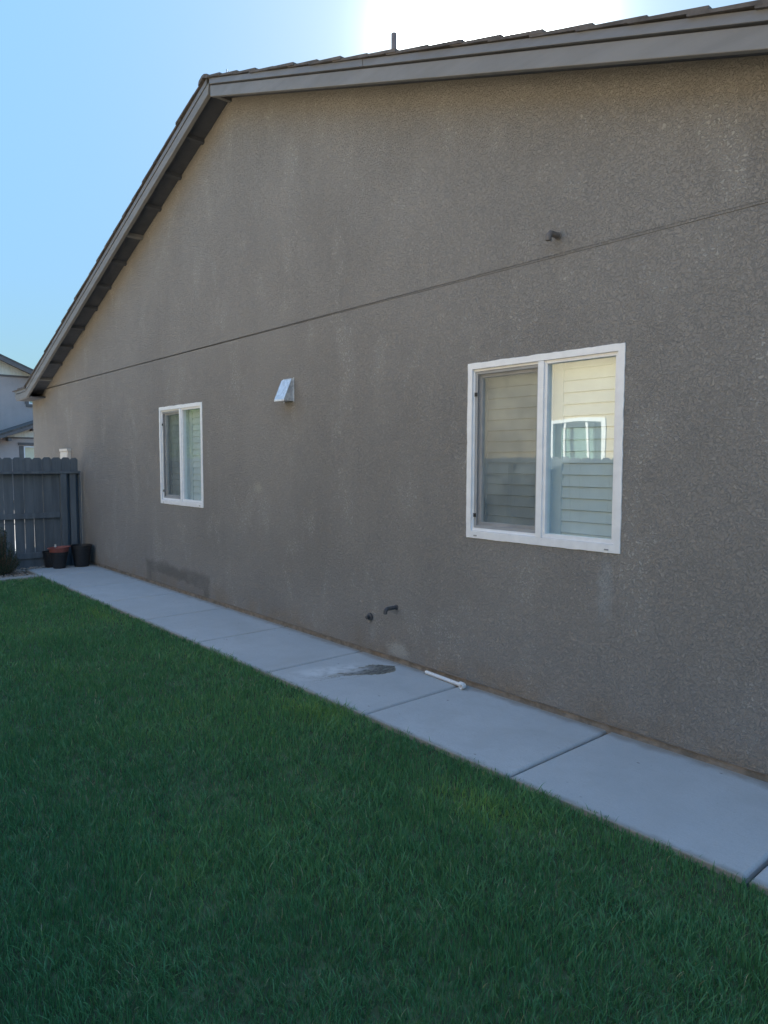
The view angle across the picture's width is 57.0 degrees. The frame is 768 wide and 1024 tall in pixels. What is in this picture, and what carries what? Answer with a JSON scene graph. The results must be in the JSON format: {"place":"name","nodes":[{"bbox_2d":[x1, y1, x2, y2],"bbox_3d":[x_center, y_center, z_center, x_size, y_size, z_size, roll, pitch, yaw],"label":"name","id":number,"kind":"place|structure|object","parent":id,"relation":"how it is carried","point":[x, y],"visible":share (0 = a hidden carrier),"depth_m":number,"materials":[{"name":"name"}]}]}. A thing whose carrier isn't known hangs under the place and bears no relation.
{"place":"outdoors","nodes":[
{"label":"outdoors","id":0,"kind":"place"},
{"bbox_2d":[0,0,753,368],"label":"sky","id":1,"kind":"structure","parent":0,"point":[92,92],"materials":[{"name":"blue"}]},
{"bbox_2d":[0,574,767,1023],"bbox_3d":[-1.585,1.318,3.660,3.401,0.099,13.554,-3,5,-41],"label":"grass","id":2,"kind":"structure","parent":0,"point":[386,774],"depth_m":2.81,"materials":[{"name":"green plant"}]},
{"bbox_2d":[26,564,767,894],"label":"walk","id":3,"kind":"structure","parent":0,"point":[689,807],"depth_m":4.14,"materials":[{"name":"concrete"}]},
{"bbox_2d":[49,551,68,568],"bbox_3d":[-4.839,0.713,10.535,0.274,0.245,0.274,-3,5,-41],"label":"plant pot","id":4,"kind":"object","parent":3,"relation":"on","point":[59,560],"visible":0.88,"depth_m":10.45,"materials":[{"name":"black plastic"}]},
{"bbox_2d":[47,544,69,552],"bbox_3d":[-4.838,0.557,10.524,0.320,0.142,0.320,-3,5,-41],"label":"terracotta bowl","id":5,"kind":"object","parent":4,"relation":"in","point":[57,549],"visible":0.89,"depth_m":10.44,"materials":[{"name":"ceramic"}]},
{"bbox_2d":[70,544,91,566],"bbox_3d":[-4.590,0.659,10.734,0.314,0.325,0.314,-3,5,-41],"label":"plant pot","id":6,"kind":"object","parent":3,"relation":"on","point":[81,554],"visible":1,"depth_m":10.64,"materials":[{"name":"black plastic"}]},
{"bbox_2d":[425,670,465,688],"bbox_3d":[0.441,1.213,5.140,0.058,0.042,0.451,-3,5,-35],"label":"pvc pipe","id":7,"kind":"object","parent":3,"relation":"on","point":[461,685],"visible":1,"depth_m":5.11,"materials":[{"name":"white plastic"}]},
{"label":"ground","id":8,"kind":"structure","parent":0,"visible":0},
{"bbox_2d":[0,354,33,500],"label":"grey house","id":9,"kind":"structure","parent":8,"relation":"on","point":[16,430],"depth_m":29.57,"materials":[{"name":"paint"}]},
{"bbox_2d":[24,446,33,458],"bbox_3d":[-14.038,-2.145,28.892,1.280,1.070,0.200,-3,5,-41],"label":"window","id":10,"kind":"structure","parent":9,"relation":"in","point":[28,450],"depth_m":28.65,"materials":[{"name":"white glass"}]},
{"bbox_2d":[0,575,40,580],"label":"mowing curb","id":11,"kind":"structure","parent":8,"relation":"on","point":[18,577],"depth_m":9.66,"materials":[{"name":"concrete"}]},
{"bbox_2d":[0,457,81,568],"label":"wooden fence","id":12,"kind":"object","parent":8,"relation":"on","point":[55,494],"visible":0.74,"depth_m":10.76,"materials":[{"name":"grey paint"}]},
{"bbox_2d":[12,0,767,781],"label":"stucco house","id":13,"kind":"structure","parent":8,"relation":"on","point":[448,360],"depth_m":4.90,"materials":[{"name":"paint"}]},
{"bbox_2d":[159,402,203,507],"bbox_3d":[-2.365,-0.698,8.449,0.147,1.294,1.196,-3,5,-41],"label":"window","id":14,"kind":"structure","parent":13,"relation":"in","point":[180,426],"depth_m":8.44,"materials":[{"name":"white plastic"}]},
{"bbox_2d":[466,343,625,553],"bbox_3d":[1.033,-0.409,4.535,0.149,1.294,1.234,-3,5,-41],"label":"window","id":15,"kind":"structure","parent":13,"relation":"in","point":[545,432],"depth_m":4.49,"materials":[{"name":"white plastic"}]},
{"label":"planting bed","id":16,"kind":"structure","parent":0,"visible":0},
{"bbox_2d":[0,527,19,575],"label":"shrub","id":17,"kind":"object","parent":16,"relation":"on","point":[6,566],"visible":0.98,"depth_m":10.02,"materials":[{"name":"green plant"}]},
{"bbox_2d":[0,565,69,577],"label":"gravel","id":18,"kind":"structure","parent":16,"relation":"on","point":[17,572],"depth_m":10.20,"materials":[{"name":"grey gravel"}]},
{"bbox_2d":[42,550,52,567],"bbox_3d":[-5.021,0.717,10.709,0.284,0.250,0.284,-3,5,-41],"label":"plant pot","id":19,"kind":"object","parent":18,"relation":"on","point":[47,559],"visible":0.45,"depth_m":10.60,"materials":[{"name":"black plastic"}]}
]}

